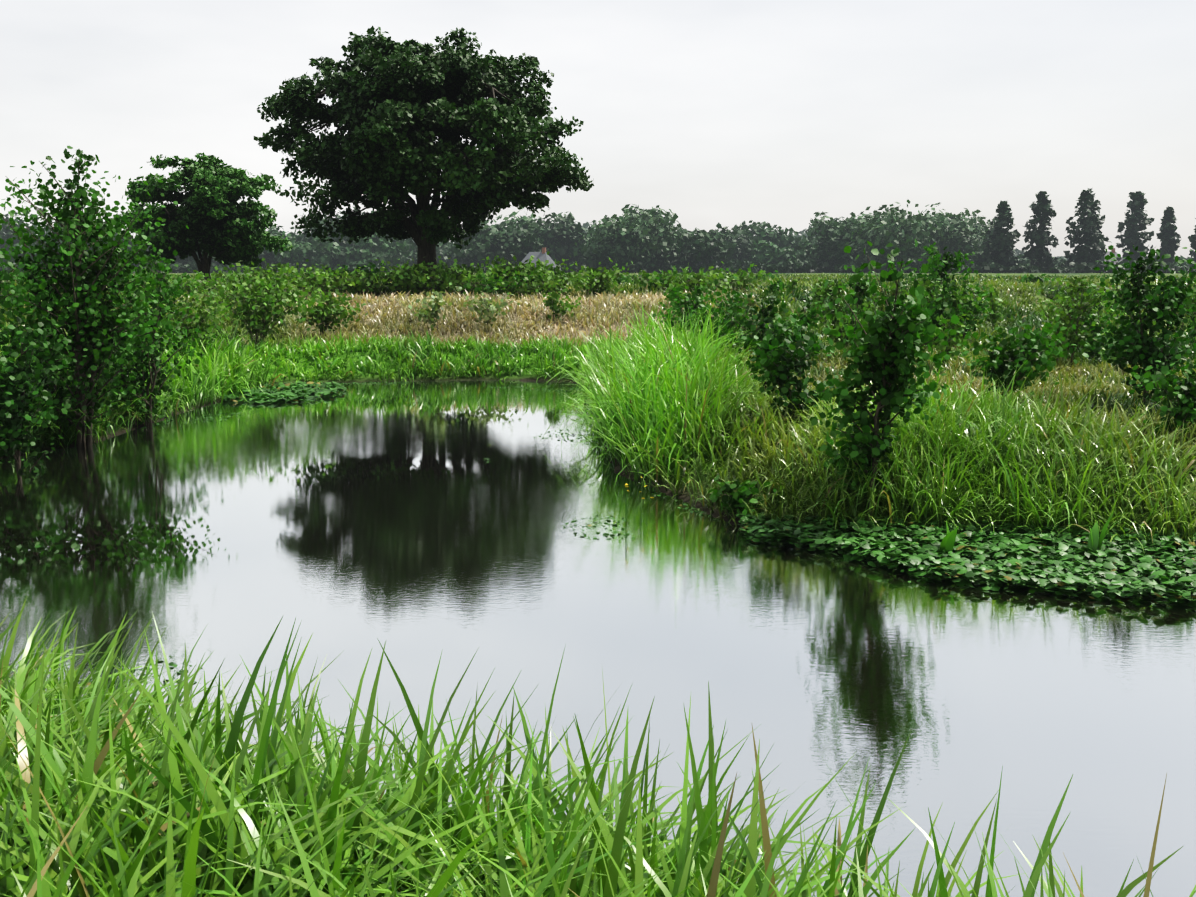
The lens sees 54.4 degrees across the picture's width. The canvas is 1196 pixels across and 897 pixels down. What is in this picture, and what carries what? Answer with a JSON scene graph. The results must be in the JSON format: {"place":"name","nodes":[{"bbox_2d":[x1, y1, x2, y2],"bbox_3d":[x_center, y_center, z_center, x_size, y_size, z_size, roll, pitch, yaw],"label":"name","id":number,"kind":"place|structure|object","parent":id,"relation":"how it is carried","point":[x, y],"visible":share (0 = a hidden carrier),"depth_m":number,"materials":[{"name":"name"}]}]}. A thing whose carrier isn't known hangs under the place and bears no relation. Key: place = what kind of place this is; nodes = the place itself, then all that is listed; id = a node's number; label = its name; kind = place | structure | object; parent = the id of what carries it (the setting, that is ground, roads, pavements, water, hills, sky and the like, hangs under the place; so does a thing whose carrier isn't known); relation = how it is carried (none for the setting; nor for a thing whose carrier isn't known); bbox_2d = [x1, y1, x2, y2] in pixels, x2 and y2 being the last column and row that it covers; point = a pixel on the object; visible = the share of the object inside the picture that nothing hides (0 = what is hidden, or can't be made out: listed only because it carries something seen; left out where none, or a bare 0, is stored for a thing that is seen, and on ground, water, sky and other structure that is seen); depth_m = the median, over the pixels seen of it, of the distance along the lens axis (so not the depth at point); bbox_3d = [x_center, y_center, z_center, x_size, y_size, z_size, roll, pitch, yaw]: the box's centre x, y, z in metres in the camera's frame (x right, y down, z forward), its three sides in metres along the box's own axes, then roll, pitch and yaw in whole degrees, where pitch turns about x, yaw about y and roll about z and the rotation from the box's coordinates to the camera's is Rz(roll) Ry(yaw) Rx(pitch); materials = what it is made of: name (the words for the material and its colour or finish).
{"place":"outdoors","nodes":[
{"label":"outdoors","id":0,"kind":"place"},
{"bbox_2d":[0,380,1195,896],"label":"stream water","id":1,"kind":"structure","parent":0,"point":[404,524],"depth_m":7.86,"materials":[{"name":"grey liquid"}]},
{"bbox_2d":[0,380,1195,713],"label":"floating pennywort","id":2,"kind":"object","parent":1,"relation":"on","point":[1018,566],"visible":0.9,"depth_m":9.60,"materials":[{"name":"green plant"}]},
{"bbox_2d":[939,512,1133,556],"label":"water dock plants","id":3,"kind":"object","parent":2,"relation":"on","point":[1095,540],"visible":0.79,"depth_m":9.52,"materials":[{"name":"green plant"}]},
{"bbox_2d":[0,0,1195,258],"label":"sky","id":4,"kind":"structure","parent":0,"point":[730,113],"materials":[{"name":"white"}]},
{"bbox_2d":[0,271,1195,896],"bbox_3d":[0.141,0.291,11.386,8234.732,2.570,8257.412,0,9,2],"label":"terrain","id":5,"kind":"structure","parent":0,"point":[527,376],"depth_m":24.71,"materials":[{"name":"green plant"}]},
{"bbox_2d":[0,236,87,472],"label":"shrub","id":6,"kind":"object","parent":5,"relation":"on","point":[17,416],"visible":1,"depth_m":13.55,"materials":[{"name":"green plant"}]},
{"bbox_2d":[0,146,200,447],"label":"shrub","id":7,"kind":"object","parent":5,"relation":"on","point":[98,337],"visible":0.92,"depth_m":15.39,"materials":[{"name":"green plant"}]},
{"bbox_2d":[64,241,225,426],"bbox_3d":[-7.011,-1.692,17.637,2.537,2.892,2.041,0,9,2],"label":"shrub","id":8,"kind":"object","parent":5,"relation":"on","point":[155,372],"visible":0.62,"depth_m":17.70,"materials":[{"name":"green plant"}]},
{"bbox_2d":[149,296,238,360],"bbox_3d":[-7.931,-2.259,22.561,1.868,1.477,1.783,-8,12,-44],"label":"shrub","id":9,"kind":"object","parent":5,"relation":"on","point":[200,321],"visible":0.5,"depth_m":22.58,"materials":[{"name":"green plant"}]},
{"bbox_2d":[121,152,293,279],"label":"ash tree","id":10,"kind":"object","parent":5,"relation":"on","point":[218,219],"visible":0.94,"depth_m":54.27,"materials":[{"name":"green plant"}]},
{"bbox_2d":[178,258,341,349],"bbox_3d":[-7.840,-3.248,26.545,3.394,2.215,4.290,-5,10,-31],"label":"shrub","id":11,"kind":"object","parent":5,"relation":"on","point":[264,301],"visible":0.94,"depth_m":26.06,"materials":[{"name":"green plant"}]},
{"bbox_2d":[280,287,372,338],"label":"shrub","id":12,"kind":"object","parent":5,"relation":"on","point":[327,312],"visible":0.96,"depth_m":28.92,"materials":[{"name":"green plant"}]},
{"bbox_2d":[254,26,593,290],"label":"oak tree","id":13,"kind":"object","parent":5,"relation":"on","point":[397,110],"visible":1,"depth_m":42.60,"materials":[{"name":"green plant"}]},
{"bbox_2d":[408,289,452,330],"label":"shrub","id":14,"kind":"object","parent":5,"relation":"on","point":[427,313],"visible":0.98,"depth_m":29.46,"materials":[{"name":"green plant"}]},
{"bbox_2d":[463,292,526,326],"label":"shrub","id":15,"kind":"object","parent":5,"relation":"on","point":[488,306],"visible":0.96,"depth_m":30.15,"materials":[{"name":"green plant"}]},
{"bbox_2d":[518,248,556,272],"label":"farmhouse","id":16,"kind":"object","parent":5,"relation":"on","point":[542,256],"visible":0.39,"depth_m":246.17,"materials":[{"name":"grey"}]},
{"bbox_2d":[543,288,580,320],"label":"shrub","id":17,"kind":"object","parent":5,"relation":"on","point":[552,301],"visible":1,"depth_m":30.78,"materials":[{"name":"green plant"}]},
{"bbox_2d":[0,188,1195,272],"bbox_3d":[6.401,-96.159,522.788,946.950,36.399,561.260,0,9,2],"label":"distant treeline","id":18,"kind":"object","parent":5,"relation":"on","point":[650,240],"visible":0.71,"depth_m":268.29,"materials":[{"name":"green plant"}]},
{"bbox_2d":[12,251,1195,372],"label":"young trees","id":19,"kind":"object","parent":5,"relation":"on","point":[511,278],"visible":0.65,"depth_m":35.84,"materials":[{"name":"green plant"}]},
{"bbox_2d":[659,283,716,327],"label":"shrub","id":20,"kind":"object","parent":5,"relation":"on","point":[696,305],"visible":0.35,"depth_m":29.54,"materials":[{"name":"green plant"}]},
{"bbox_2d":[700,475,779,516],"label":"shrub","id":21,"kind":"object","parent":5,"relation":"on","point":[741,493],"visible":0.83,"depth_m":11.12,"materials":[{"name":"green plant"}]},
{"bbox_2d":[700,289,822,395],"bbox_3d":[2.353,-1.474,16.655,1.660,1.615,1.609,3,9,21],"label":"shrub","id":22,"kind":"object","parent":5,"relation":"on","point":[782,325],"visible":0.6,"depth_m":16.50,"materials":[{"name":"green plant"}]},
{"bbox_2d":[745,329,838,422],"bbox_3d":[2.300,-0.782,13.419,1.214,1.184,0.978,0,9,2],"label":"shrub","id":23,"kind":"object","parent":5,"relation":"on","point":[782,370],"visible":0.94,"depth_m":13.24,"materials":[{"name":"green plant"}]},
{"bbox_2d":[803,224,968,514],"bbox_3d":[2.618,-0.679,10.549,1.422,2.681,1.124,6,10,33],"label":"shrub","id":24,"kind":"object","parent":5,"relation":"on","point":[890,355],"visible":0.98,"depth_m":10.51,"materials":[{"name":"green plant"}]},
{"bbox_2d":[901,240,979,298],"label":"shrub","id":25,"kind":"object","parent":5,"relation":"on","point":[941,273],"visible":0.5,"depth_m":34.98,"materials":[{"name":"green plant"}]},
{"bbox_2d":[950,314,1088,401],"bbox_3d":[5.552,-1.088,15.100,1.696,1.311,1.428,0,9,2],"label":"shrub","id":26,"kind":"object","parent":5,"relation":"on","point":[997,364],"visible":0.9,"depth_m":15.05,"materials":[{"name":"green plant"}]},
{"bbox_2d":[1071,292,1139,363],"bbox_3d":[10.174,-2.422,23.450,1.378,1.638,1.174,6,10,33],"label":"shrub","id":27,"kind":"object","parent":5,"relation":"on","point":[1098,330],"visible":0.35,"depth_m":23.43,"materials":[{"name":"green plant"}]},
{"bbox_2d":[1104,248,1122,263],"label":"farmhouse","id":28,"kind":"object","parent":5,"relation":"on","point":[1113,251],"visible":0.1,"depth_m":320.13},
{"bbox_2d":[1069,244,1195,413],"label":"shrub","id":29,"kind":"object","parent":5,"relation":"on","point":[1139,343],"visible":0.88,"depth_m":14.90,"materials":[{"name":"green plant"}]},
{"bbox_2d":[1114,354,1195,441],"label":"shrub","id":30,"kind":"object","parent":5,"relation":"on","point":[1182,411],"visible":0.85,"depth_m":12.33,"materials":[{"name":"green plant"}]}
]}

